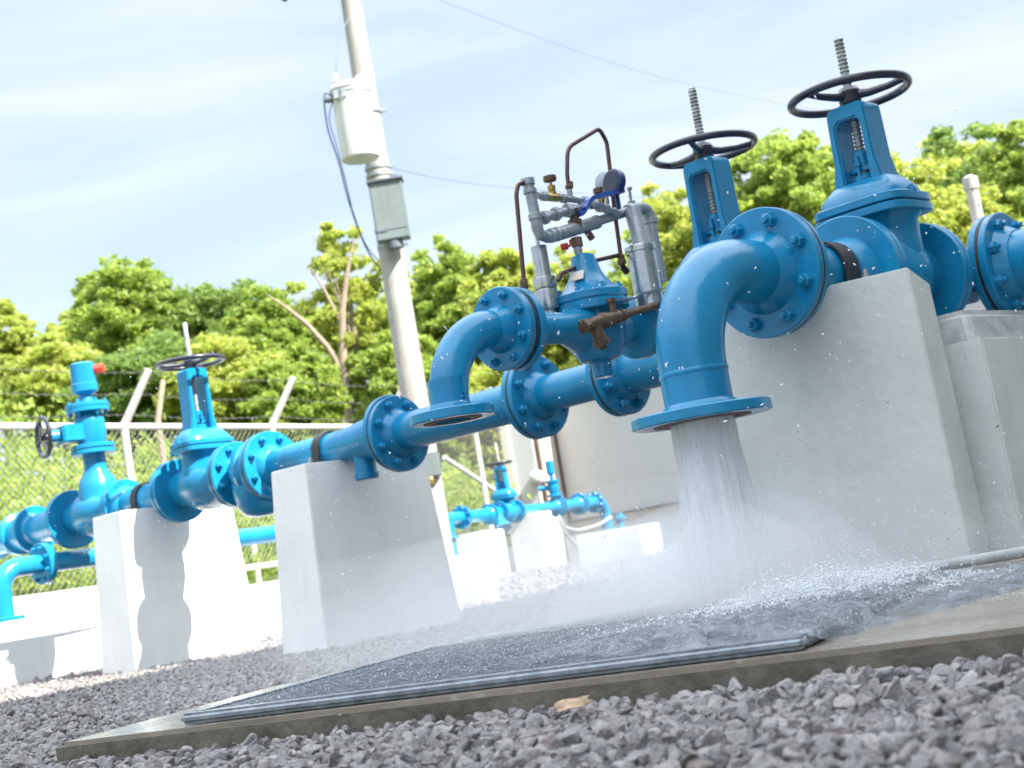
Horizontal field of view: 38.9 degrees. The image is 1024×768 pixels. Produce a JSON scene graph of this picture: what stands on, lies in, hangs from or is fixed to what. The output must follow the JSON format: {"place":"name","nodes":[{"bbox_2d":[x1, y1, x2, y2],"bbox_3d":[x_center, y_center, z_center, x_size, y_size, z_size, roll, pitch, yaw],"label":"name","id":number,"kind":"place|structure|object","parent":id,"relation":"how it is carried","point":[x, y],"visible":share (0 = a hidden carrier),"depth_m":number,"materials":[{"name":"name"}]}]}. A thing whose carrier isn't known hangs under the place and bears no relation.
{"place":"outdoors","nodes":[
{"label":"outdoors","id":0,"kind":"place"},
{"bbox_2d":[13,493,76,552],"bbox_3d":[-2.844,0.873,9.006,0.356,0.356,0.503,-3,-9,-46],"label":"pipe spool","id":1,"kind":"object","parent":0,"point":[30,529],"visible":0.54,"depth_m":9.07,"materials":[{"name":"blue paint"}]},
{"bbox_2d":[0,513,28,558],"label":"pipe coupling","id":2,"kind":"object","parent":1,"relation":"attached to","point":[9,544],"visible":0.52,"depth_m":9.24,"materials":[{"name":"blue paint"}]},
{"bbox_2d":[46,446,133,548],"bbox_3d":[-2.461,0.666,8.622,0.356,0.549,0.654,-3,-9,-46],"label":"pipe tee","id":3,"kind":"object","parent":1,"relation":"attached to","point":[71,515],"visible":0.56,"depth_m":8.57,"materials":[{"name":"blue paint"}]},
{"bbox_2d":[34,405,114,458],"bbox_3d":[-2.585,0.289,8.601,0.433,0.278,0.256,-5,-8,-37],"label":"plug valve","id":4,"kind":"object","parent":3,"relation":"on","point":[86,429],"visible":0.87,"depth_m":8.55,"materials":[{"name":"blue paint"}]},
{"bbox_2d":[65,361,108,410],"bbox_3d":[-2.560,0.008,8.686,0.256,0.282,0.256,-3,-9,-46],"label":"air valve","id":5,"kind":"object","parent":4,"relation":"on","point":[84,385],"visible":0.93,"depth_m":8.63,"materials":[{"name":"blue paint"}]},
{"bbox_2d":[0,525,275,622],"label":"drain line","id":6,"kind":"object","parent":3,"relation":"attached to","point":[43,563],"visible":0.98,"depth_m":8.66,"materials":[{"name":"blue paint"}]},
{"bbox_2d":[248,537,511,584],"bbox_3d":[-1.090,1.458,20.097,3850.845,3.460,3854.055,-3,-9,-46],"label":"ground","id":7,"kind":"structure","parent":0,"point":[265,580],"depth_m":17.54,"materials":[{"name":"green plant"}]},
{"bbox_2d":[0,297,37,460],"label":"leafy tree","id":8,"kind":"object","parent":7,"relation":"on","point":[14,344],"visible":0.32,"depth_m":30.01,"materials":[{"name":"green plant"}]},
{"bbox_2d":[0,329,103,488],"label":"leafy tree","id":9,"kind":"object","parent":7,"relation":"on","point":[51,351],"visible":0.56,"depth_m":26.52,"materials":[{"name":"green plant"}]},
{"bbox_2d":[35,308,108,467],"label":"leafy tree","id":10,"kind":"object","parent":7,"relation":"on","point":[51,326],"visible":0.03,"depth_m":37.54,"materials":[{"name":"green plant"}]},
{"bbox_2d":[60,253,192,461],"bbox_3d":[-8.811,0.504,34.351,2.844,7.525,3.018,-3,-9,-46],"label":"leafy tree","id":11,"kind":"object","parent":7,"relation":"on","point":[123,314],"visible":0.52,"depth_m":33.90,"materials":[{"name":"green plant"}]},
{"bbox_2d":[54,326,215,467],"bbox_3d":[-6.415,1.306,26.114,3.156,4.411,3.389,-9,-6,-4],"label":"leafy tree","id":12,"kind":"object","parent":7,"relation":"on","point":[109,381],"visible":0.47,"depth_m":25.36,"materials":[{"name":"green plant"}]},
{"bbox_2d":[155,379,166,463],"bbox_3d":[-3.700,1.178,15.814,0.075,2.505,0.239,-12,-7,23],"label":"bare trunk","id":13,"kind":"object","parent":7,"relation":"on","point":[160,400],"visible":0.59,"depth_m":15.83,"materials":[{"name":"beige plant"}]},
{"bbox_2d":[141,277,258,343],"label":"leafy tree","id":14,"kind":"object","parent":7,"relation":"on","point":[202,306],"visible":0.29,"depth_m":34.73,"materials":[{"name":"green plant"}]},
{"bbox_2d":[152,332,299,573],"bbox_3d":[-4.678,1.152,25.017,2.681,4.284,2.626,-3,-9,-46],"label":"leafy tree","id":15,"kind":"object","parent":7,"relation":"on","point":[239,354],"visible":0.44,"depth_m":24.61,"materials":[{"name":"green plant"}]},
{"bbox_2d":[250,545,261,583],"bbox_3d":[-2.758,2.035,15.706,0.065,0.891,0.065,-12,-7,21],"label":"wooden stake","id":16,"kind":"object","parent":7,"relation":"on","point":[257,574],"visible":0.31,"depth_m":15.68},
{"bbox_2d":[0,379,531,596],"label":"undergrowth","id":17,"kind":"object","parent":7,"relation":"on","point":[268,573],"visible":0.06,"depth_m":18.88,"materials":[{"name":"green plant"}]},
{"bbox_2d":[210,282,326,388],"bbox_3d":[-5.374,0.763,33.314,2.774,6.325,2.810,-3,-9,-46],"label":"leafy tree","id":18,"kind":"object","parent":7,"relation":"on","point":[252,322],"visible":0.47,"depth_m":33.07,"materials":[{"name":"green plant"}]},
{"bbox_2d":[236,351,352,442],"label":"leafy tree","id":19,"kind":"object","parent":7,"relation":"on","point":[299,408],"visible":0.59,"depth_m":23.82,"materials":[{"name":"green plant"}]},
{"bbox_2d":[274,301,358,420],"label":"leafy tree","id":20,"kind":"object","parent":7,"relation":"on","point":[327,356],"visible":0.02,"depth_m":36.04,"materials":[{"name":"green plant"}]},
{"bbox_2d":[266,221,413,423],"bbox_3d":[-2.876,0.094,27.070,2.845,6.423,2.324,-3,-9,-46],"label":"leafy tree","id":21,"kind":"object","parent":7,"relation":"on","point":[338,343],"visible":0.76,"depth_m":27.05,"materials":[{"name":"green plant"}]},
{"bbox_2d":[282,0,454,559],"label":"utility pole","id":22,"kind":"object","parent":7,"relation":"on","point":[406,350],"visible":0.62,"depth_m":16.13,"materials":[{"name":"concrete"}]},
{"bbox_2d":[324,73,379,164],"bbox_3d":[-1.772,-2.970,16.021,0.513,1.019,0.450,-3,-9,-46],"label":"transformer","id":23,"kind":"object","parent":22,"relation":"attached to","point":[355,124],"visible":1,"depth_m":15.86,"materials":[{"name":"metal"}]},
{"bbox_2d":[323,92,380,268],"bbox_3d":[-1.731,-2.172,16.305,0.216,2.075,0.937,-13,-7,26],"label":"cable","id":24,"kind":"object","parent":23,"relation":"hanging from","point":[342,175],"visible":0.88,"depth_m":16.12,"materials":[{"name":"grey plastic"}]},
{"bbox_2d":[366,175,410,249],"bbox_3d":[-1.345,-1.876,16.045,0.400,0.770,0.250,-10,-6,0],"label":"cabinet","id":25,"kind":"object","parent":22,"relation":"attached to","point":[390,215],"visible":1,"depth_m":15.96,"materials":[{"name":"grey metal"}]},
{"bbox_2d":[425,451,441,476],"bbox_3d":[-0.905,0.887,15.869,0.240,0.260,0.160,-10,-6,0],"label":"junction box","id":26,"kind":"object","parent":22,"relation":"attached to","point":[432,462],"visible":0.56,"depth_m":15.79,"materials":[{"name":"grey metal"}]},
{"bbox_2d":[395,169,683,199],"bbox_3d":[1.744,-2.967,22.496,0.250,1.417,13.627,-13,-7,28],"label":"cable","id":27,"kind":"object","parent":22,"relation":"attached to","point":[523,188],"visible":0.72,"depth_m":19.08,"materials":[{"name":"blue plastic"}]},
{"bbox_2d":[440,0,814,109],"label":"cable","id":28,"kind":"object","parent":22,"relation":"attached to","point":[608,61],"visible":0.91,"depth_m":20.76,"materials":[{"name":"grey plastic"}]},
{"bbox_2d":[366,273,418,380],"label":"leafy tree","id":29,"kind":"object","parent":7,"relation":"on","point":[412,283],"depth_m":35.88,"materials":[{"name":"green plant"}]},
{"bbox_2d":[344,329,461,461],"bbox_3d":[-1.842,1.065,26.117,2.170,4.204,2.124,-3,-9,-46],"label":"leafy tree","id":30,"kind":"object","parent":7,"relation":"on","point":[376,374],"visible":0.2,"depth_m":25.87,"materials":[{"name":"green plant"}]},
{"bbox_2d":[410,232,481,343],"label":"leafy tree","id":31,"kind":"object","parent":7,"relation":"on","point":[439,310],"visible":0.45,"depth_m":30.84,"materials":[{"name":"green plant"}]},
{"bbox_2d":[448,553,498,607],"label":"concrete plinth","id":32,"kind":"structure","parent":7,"relation":"on","point":[471,573],"depth_m":9.32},
{"bbox_2d":[437,361,509,536],"bbox_3d":[-0.428,1.248,26.990,2.630,3.753,2.801,-8,-7,-13],"label":"leafy tree","id":33,"kind":"object","parent":7,"relation":"on","point":[480,378],"visible":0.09,"depth_m":26.48,"materials":[{"name":"green plant"}]},
{"bbox_2d":[506,547,515,572],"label":"kerb wall","id":34,"kind":"structure","parent":7,"relation":"on","point":[511,559],"depth_m":19.06,"materials":[{"name":"white concrete"}]},
{"bbox_2d":[0,368,509,598],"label":"chain link fence","id":35,"kind":"object","parent":34,"relation":"on","point":[125,426],"visible":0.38,"depth_m":13.53,"materials":[{"name":"grey metal"}]},
{"bbox_2d":[457,246,571,371],"bbox_3d":[0.180,0.137,29.148,2.440,5.940,2.480,-3,-9,-46],"label":"leafy tree","id":36,"kind":"object","parent":7,"relation":"on","point":[501,267],"visible":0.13,"depth_m":29.10,"materials":[{"name":"green plant"}]},
{"bbox_2d":[509,511,559,571],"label":"concrete block","id":37,"kind":"structure","parent":7,"relation":"on","point":[528,529],"depth_m":18.62,"materials":[{"name":"concrete"}]},
{"bbox_2d":[524,497,564,515],"bbox_3d":[0.321,1.636,19.007,0.260,0.260,1.236,-13,-7,26],"label":"pipe spool","id":38,"kind":"object","parent":37,"relation":"on","point":[555,508],"visible":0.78,"depth_m":19.26,"materials":[{"name":"blue paint"}]},
{"bbox_2d":[484,443,525,522],"bbox_3d":[-0.124,1.256,18.282,0.382,1.030,0.480,-13,-7,26],"label":"gate valve","id":39,"kind":"object","parent":38,"relation":"attached to","point":[504,494],"visible":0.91,"depth_m":18.21,"materials":[{"name":"blue paint"}]},
{"bbox_2d":[538,460,560,500],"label":"air valve","id":40,"kind":"object","parent":38,"relation":"attached to","point":[551,487],"visible":1,"depth_m":19.55,"materials":[{"name":"blue paint"}]},
{"bbox_2d":[549,493,587,517],"bbox_3d":[0.777,1.664,19.913,0.300,0.300,0.740,-13,-7,26],"label":"pipe spool","id":41,"kind":"object","parent":38,"relation":"attached to","point":[574,504],"visible":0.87,"depth_m":20.12,"materials":[{"name":"blue paint"}]},
{"bbox_2d":[581,492,616,531],"bbox_3d":[1.188,1.858,20.654,0.300,0.650,0.973,-13,-7,26],"label":"pipe elbow","id":42,"kind":"object","parent":41,"relation":"attached to","point":[597,502],"visible":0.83,"depth_m":20.70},
{"bbox_2d":[525,245,595,363],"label":"leafy tree","id":43,"kind":"object","parent":7,"relation":"on","point":[557,269],"visible":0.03,"depth_m":30.11,"materials":[{"name":"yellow plant"}]},
{"bbox_2d":[543,350,582,370],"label":"leafy tree","id":44,"kind":"object","parent":7,"relation":"on","point":[571,361],"visible":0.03,"depth_m":28.45,"materials":[{"name":"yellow plant"}]},
{"bbox_2d":[608,254,667,296],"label":"leafy tree","id":45,"kind":"object","parent":7,"relation":"on","point":[619,277],"visible":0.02,"depth_m":33.13,"materials":[{"name":"green plant"}]},
{"bbox_2d":[606,228,682,277],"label":"leafy tree","id":46,"kind":"object","parent":7,"relation":"on","point":[626,234],"visible":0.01,"depth_m":36.61,"materials":[{"name":"green plant"}]},
{"bbox_2d":[622,180,692,291],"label":"leafy tree","id":47,"kind":"object","parent":7,"relation":"on","point":[673,224],"visible":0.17,"depth_m":27.01,"materials":[{"name":"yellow plant"}]},
{"bbox_2d":[675,202,786,265],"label":"leafy tree","id":48,"kind":"object","parent":7,"relation":"on","point":[689,219],"depth_m":27.30,"materials":[{"name":"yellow plant"}]},
{"bbox_2d":[498,300,985,563],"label":"building","id":49,"kind":"structure","parent":7,"relation":"on","point":[622,453],"depth_m":22.56,"materials":[{"name":"concrete"}]},
{"bbox_2d":[529,470,544,502],"bbox_3d":[0.402,1.635,22.380,0.240,0.620,0.170,-13,-7,26],"label":"meter","id":50,"kind":"object","parent":49,"relation":"attached to","point":[537,478],"visible":0.96,"depth_m":22.36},
{"bbox_2d":[729,126,834,228],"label":"leafy tree","id":51,"kind":"object","parent":7,"relation":"on","point":[783,172],"visible":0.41,"depth_m":25.68,"materials":[{"name":"green plant"}]},
{"bbox_2d":[785,134,834,208],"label":"leafy tree","id":52,"kind":"object","parent":7,"relation":"on","point":[817,139],"depth_m":36.12,"materials":[{"name":"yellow plant"}]},
{"bbox_2d":[807,146,908,198],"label":"leafy tree","id":53,"kind":"object","parent":7,"relation":"on","point":[830,151],"depth_m":30.10,"materials":[{"name":"green plant"}]},
{"bbox_2d":[889,150,997,247],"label":"leafy tree","id":54,"kind":"object","parent":7,"relation":"on","point":[950,214],"visible":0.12,"depth_m":25.86,"materials":[{"name":"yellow plant"}]},
{"bbox_2d":[915,137,1007,188],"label":"leafy tree","id":55,"kind":"object","parent":7,"relation":"on","point":[967,148],"visible":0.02,"depth_m":34.52,"materials":[{"name":"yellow plant"}]},
{"bbox_2d":[920,121,1020,226],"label":"leafy tree","id":56,"kind":"object","parent":7,"relation":"on","point":[946,144],"visible":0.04,"depth_m":31.30,"materials":[{"name":"green plant"}]},
{"bbox_2d":[961,175,983,224],"bbox_3d":[6.822,-0.424,20.047,0.220,5.096,0.220,-3,-9,-46],"label":"concrete post","id":57,"kind":"object","parent":7,"relation":"on","point":[970,183],"visible":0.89,"depth_m":20.23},
{"bbox_2d":[935,184,1023,248],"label":"leafy tree","id":58,"kind":"object","parent":7,"relation":"on","point":[999,208],"visible":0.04,"depth_m":26.02,"materials":[{"name":"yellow plant"}]},
{"bbox_2d":[970,118,1023,224],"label":"leafy tree","id":59,"kind":"object","parent":7,"relation":"on","point":[1005,155],"visible":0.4,"depth_m":27.31,"materials":[{"name":"green plant"}]},
{"bbox_2d":[409,286,537,427],"bbox_3d":[-0.136,-0.086,4.016,0.388,0.376,0.242,-3,-9,-46],"label":"pipe elbow","id":60,"kind":"object","parent":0,"point":[504,339],"visible":0.99,"depth_m":4.00,"materials":[{"name":"metal"}]},
{"bbox_2d":[513,252,659,378],"bbox_3d":[0.295,-0.211,4.486,0.865,0.385,0.240,-3,-9,-46],"label":"relief valve","id":61,"kind":"object","parent":60,"relation":"attached to","point":[633,337],"visible":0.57,"depth_m":4.36,"materials":[{"name":"blue paint"}]},
{"bbox_2d":[514,128,667,311],"bbox_3d":[0.235,-0.515,4.503,0.673,0.614,0.187,-5,-8,-34],"label":"pilot piping","id":62,"kind":"object","parent":61,"relation":"on","point":[645,249],"visible":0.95,"depth_m":4.48,"materials":[{"name":"metal"}]},
{"bbox_2d":[577,287,665,349],"bbox_3d":[0.343,-0.199,4.358,0.415,0.193,0.052,-3,-9,-46],"label":"bronze strainer","id":63,"kind":"object","parent":61,"relation":"attached to","point":[597,325],"visible":1,"depth_m":4.27,"materials":[{"name":"metal"}]},
{"bbox_2d":[0,542,1023,767],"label":"gravel","id":64,"kind":"structure","parent":0,"point":[960,712],"depth_m":2.08,"materials":[{"name":"gravel"}]},
{"bbox_2d":[63,558,1023,746],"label":"concrete slab","id":65,"kind":"structure","parent":64,"relation":"on","point":[978,617],"depth_m":2.34,"materials":[{"name":"concrete"}]},
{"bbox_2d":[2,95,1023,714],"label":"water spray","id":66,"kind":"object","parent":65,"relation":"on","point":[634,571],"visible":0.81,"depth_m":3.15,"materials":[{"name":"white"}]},
{"bbox_2d":[56,633,1023,762],"bbox_3d":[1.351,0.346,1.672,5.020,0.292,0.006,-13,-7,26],"label":"concrete curb","id":67,"kind":"object","parent":65,"relation":"attached to","point":[770,675],"visible":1,"depth_m":2.29,"materials":[{"name":"concrete"}]},
{"bbox_2d":[181,579,922,724],"bbox_3d":[0.122,0.520,2.862,1.205,0.020,0.950,-13,-7,26],"label":"drain grating","id":68,"kind":"object","parent":65,"relation":"on","point":[405,685],"visible":0.62,"depth_m":2.60,"materials":[{"name":"metal"}]},
{"bbox_2d":[463,546,1023,641],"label":"conduit pipe","id":69,"kind":"object","parent":65,"relation":"on","point":[993,557],"visible":0.32,"depth_m":3.48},
{"bbox_2d":[491,546,1023,654],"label":"foam","id":70,"kind":"object","parent":65,"relation":"on","point":[822,584],"visible":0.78,"depth_m":2.94,"materials":[{"name":"white liquid"}]},
{"bbox_2d":[522,563,1023,658],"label":"running water","id":71,"kind":"structure","parent":65,"relation":"on","point":[973,588],"depth_m":2.58,"materials":[{"name":"grey liquid"}]},
{"bbox_2d":[553,695,591,713],"bbox_3d":[0.087,0.466,2.109,0.059,0.018,0.017,-9,-6,-4],"label":"fallen leaf","id":72,"kind":"object","parent":64,"relation":"on","point":[566,704],"visible":1,"depth_m":2.11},
{"bbox_2d":[0,0,1023,479],"label":"sky","id":73,"kind":"structure","parent":0,"point":[191,137],"materials":[{"name":"blue"}]},
{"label":"gravel bed","id":74,"kind":"structure","parent":0,"visible":0},
{"bbox_2d":[0,625,101,687],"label":"concrete plinth","id":75,"kind":"structure","parent":74,"relation":"on","point":[41,657],"depth_m":9.07,"materials":[{"name":"concrete"}]},
{"bbox_2d":[0,587,99,641],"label":"concrete plinth","id":76,"kind":"structure","parent":75,"relation":"on","point":[60,611],"depth_m":9.93,"materials":[{"name":"concrete"}]},
{"bbox_2d":[93,505,260,673],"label":"concrete block","id":77,"kind":"structure","parent":74,"relation":"on","point":[147,563],"depth_m":8.05,"materials":[{"name":"concrete"}]},
{"bbox_2d":[126,481,149,509],"bbox_3d":[-2.072,0.636,8.239,0.304,0.158,0.055,-3,-9,-46],"label":"pipe strap","id":78,"kind":"object","parent":77,"relation":"on","point":[133,504],"visible":0.48,"depth_m":8.17,"materials":[{"name":"black metal"}]},
{"bbox_2d":[102,461,181,522],"bbox_3d":[-2.040,0.646,8.209,0.348,0.348,0.573,-3,-9,-46],"label":"pipe spool","id":79,"kind":"object","parent":77,"relation":"on","point":[120,499],"visible":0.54,"depth_m":8.28,"materials":[{"name":"blue paint"}]},
{"bbox_2d":[248,581,281,638],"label":"concrete plinth","id":80,"kind":"structure","parent":74,"relation":"on","point":[263,596],"depth_m":9.78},
{"bbox_2d":[271,459,460,654],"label":"concrete block","id":81,"kind":"structure","parent":74,"relation":"on","point":[305,505],"depth_m":6.88,"materials":[{"name":"concrete"}]},
{"bbox_2d":[241,395,393,500],"bbox_3d":[-0.886,0.325,7.066,0.356,0.362,1.003,-3,-9,-46],"label":"pipe reducer","id":82,"kind":"object","parent":81,"relation":"on","point":[264,453],"visible":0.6,"depth_m":7.13,"materials":[{"name":"blue paint"}]},
{"bbox_2d":[208,433,273,517],"bbox_3d":[-1.334,0.479,7.511,0.356,0.418,0.308,-3,-9,-46],"label":"check valve","id":83,"kind":"object","parent":82,"relation":"attached to","point":[230,487],"visible":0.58,"depth_m":7.43,"materials":[{"name":"blue paint"}]},
{"bbox_2d":[152,322,237,521],"bbox_3d":[-1.699,0.186,7.853,0.382,1.059,0.560,-3,-9,-46],"label":"gate valve","id":84,"kind":"object","parent":83,"relation":"attached to","point":[182,490],"visible":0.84,"depth_m":7.81,"materials":[{"name":"blue paint"}]},
{"bbox_2d":[366,371,546,471],"bbox_3d":[-0.220,0.144,6.405,0.356,0.356,0.911,-3,-9,-46],"label":"pipe spool","id":85,"kind":"object","parent":82,"relation":"attached to","point":[397,436],"visible":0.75,"depth_m":6.58,"materials":[{"name":"blue paint"}]},
{"bbox_2d":[505,356,626,437],"bbox_3d":[0.260,0.009,5.931,0.352,0.352,0.467,-3,-9,-46],"label":"pipe spool","id":86,"kind":"object","parent":85,"relation":"attached to","point":[533,393],"visible":0.64,"depth_m":5.97,"materials":[{"name":"blue paint"}]},
{"bbox_2d":[308,430,334,462],"bbox_3d":[-0.890,0.309,7.069,0.296,0.161,0.055,-3,-9,-46],"label":"pipe strap","id":87,"kind":"object","parent":81,"relation":"on","point":[315,454],"visible":0.46,"depth_m":7.00,"materials":[{"name":"black metal"}]},
{"bbox_2d":[454,529,510,577],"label":"concrete block","id":88,"kind":"structure","parent":74,"relation":"on","point":[492,543],"depth_m":17.23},
{"bbox_2d":[470,504,498,524],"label":"pipe spool","id":89,"kind":"object","parent":88,"relation":"on","point":[487,514],"visible":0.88,"depth_m":17.68,"materials":[{"name":"blue paint"}]},
{"bbox_2d":[448,506,471,554],"bbox_3d":[-0.704,1.711,16.908,0.280,0.560,0.600,-13,-7,26],"label":"pipe elbow","id":90,"kind":"object","parent":89,"relation":"attached to","point":[459,517],"visible":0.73,"depth_m":17.03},
{"bbox_2d":[493,506,511,533],"bbox_3d":[-0.165,1.685,17.874,0.264,0.360,0.351,-3,-9,-46],"label":"strainer","id":91,"kind":"object","parent":89,"relation":"attached to","point":[505,526],"visible":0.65,"depth_m":17.78,"materials":[{"name":"blue paint"}]},
{"bbox_2d":[557,515,611,546],"bbox_3d":[1.027,1.966,19.709,0.044,0.460,1.743,-13,-7,26],"label":"hose","id":92,"kind":"object","parent":74,"relation":"on","point":[564,527],"visible":0.99,"depth_m":19.21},
{"bbox_2d":[613,513,625,528],"bbox_3d":[1.603,2.102,21.382,0.200,0.400,0.200,-3,-9,-46],"label":"riser pipe","id":93,"kind":"object","parent":74,"relation":"on","point":[618,518],"visible":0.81,"depth_m":21.34,"materials":[{"name":"metal"}]},
{"bbox_2d":[576,522,663,566],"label":"concrete plinth","id":94,"kind":"structure","parent":74,"relation":"on","point":[628,537],"depth_m":15.19,"materials":[{"name":"concrete"}]},
{"bbox_2d":[725,267,990,586],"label":"concrete block","id":95,"kind":"structure","parent":74,"relation":"on","point":[826,444],"depth_m":3.98,"materials":[{"name":"concrete"}]},
{"bbox_2d":[784,212,902,335],"bbox_3d":[0.857,-0.310,4.111,0.448,0.348,0.348,-3,-9,-46],"label":"pipe spool","id":96,"kind":"object","parent":95,"relation":"on","point":[878,249],"visible":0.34,"depth_m":4.15,"materials":[{"name":"blue paint"}]},
{"bbox_2d":[631,207,825,433],"bbox_3d":[0.512,-0.189,3.728,0.594,0.566,0.356,-3,-9,-46],"label":"pipe elbow","id":97,"kind":"object","parent":96,"relation":"attached to","point":[782,283],"visible":0.95,"depth_m":3.67,"materials":[{"name":"metal"}]},
{"bbox_2d":[670,415,781,602],"bbox_3d":[0.510,0.300,3.587,0.237,0.475,0.250,-3,-9,-46],"label":"water jet","id":98,"kind":"object","parent":97,"relation":"hanging from","point":[701,446],"visible":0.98,"depth_m":3.52,"materials":[{"name":"white"}]},
{"bbox_2d":[787,38,968,315],"bbox_3d":[1.083,-0.610,4.424,0.392,0.928,0.382,-3,-9,-46],"label":"gate valve","id":99,"kind":"object","parent":96,"relation":"attached to","point":[863,175],"visible":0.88,"depth_m":4.39,"materials":[{"name":"blue paint"}]},
{"bbox_2d":[823,241,869,280],"bbox_3d":[0.890,-0.332,4.151,0.075,0.150,0.298,-3,-9,-46],"label":"pipe strap","id":100,"kind":"object","parent":95,"relation":"on","point":[849,259],"visible":0.37,"depth_m":4.08,"materials":[{"name":"black rubber"}]},
{"bbox_2d":[937,310,1023,550],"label":"concrete block","id":101,"kind":"structure","parent":74,"relation":"on","point":[985,363],"depth_m":4.07,"materials":[{"name":"concrete"}]},
{"bbox_2d":[928,215,997,310],"bbox_3d":[1.421,-0.337,4.705,0.456,0.352,0.368,-3,-9,-46],"label":"pipe tee","id":102,"kind":"object","parent":101,"relation":"on","point":[977,291],"visible":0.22,"depth_m":4.52,"materials":[{"name":"blue paint"}]},
{"bbox_2d":[977,212,1023,309],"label":"pipe header","id":103,"kind":"object","parent":101,"relation":"on","point":[1000,246],"visible":0.96,"depth_m":4.51,"materials":[{"name":"blue paint"}]},
{"bbox_3d":[1.058,-0.227,5.135,0.345,0.340,0.526,-3,-9,-46],"label":"pipe tee","id":104,"kind":"object","parent":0,"visible":0},
{"bbox_2d":[590,354,660,415],"bbox_3d":[0.649,-0.101,5.545,0.332,0.332,0.652,-3,-9,-46],"label":"pipe spool","id":105,"kind":"object","parent":104,"relation":"attached to","point":[626,387],"visible":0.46,"depth_m":5.65,"materials":[{"name":"blue paint"}]},
{"bbox_2d":[649,87,757,271],"bbox_3d":[0.707,-0.545,4.997,0.382,0.991,0.382,-3,-9,-46],"label":"gate valve","id":106,"kind":"object","parent":104,"relation":"attached to","point":[709,182],"visible":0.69,"depth_m":4.99,"materials":[{"name":"blue paint"}]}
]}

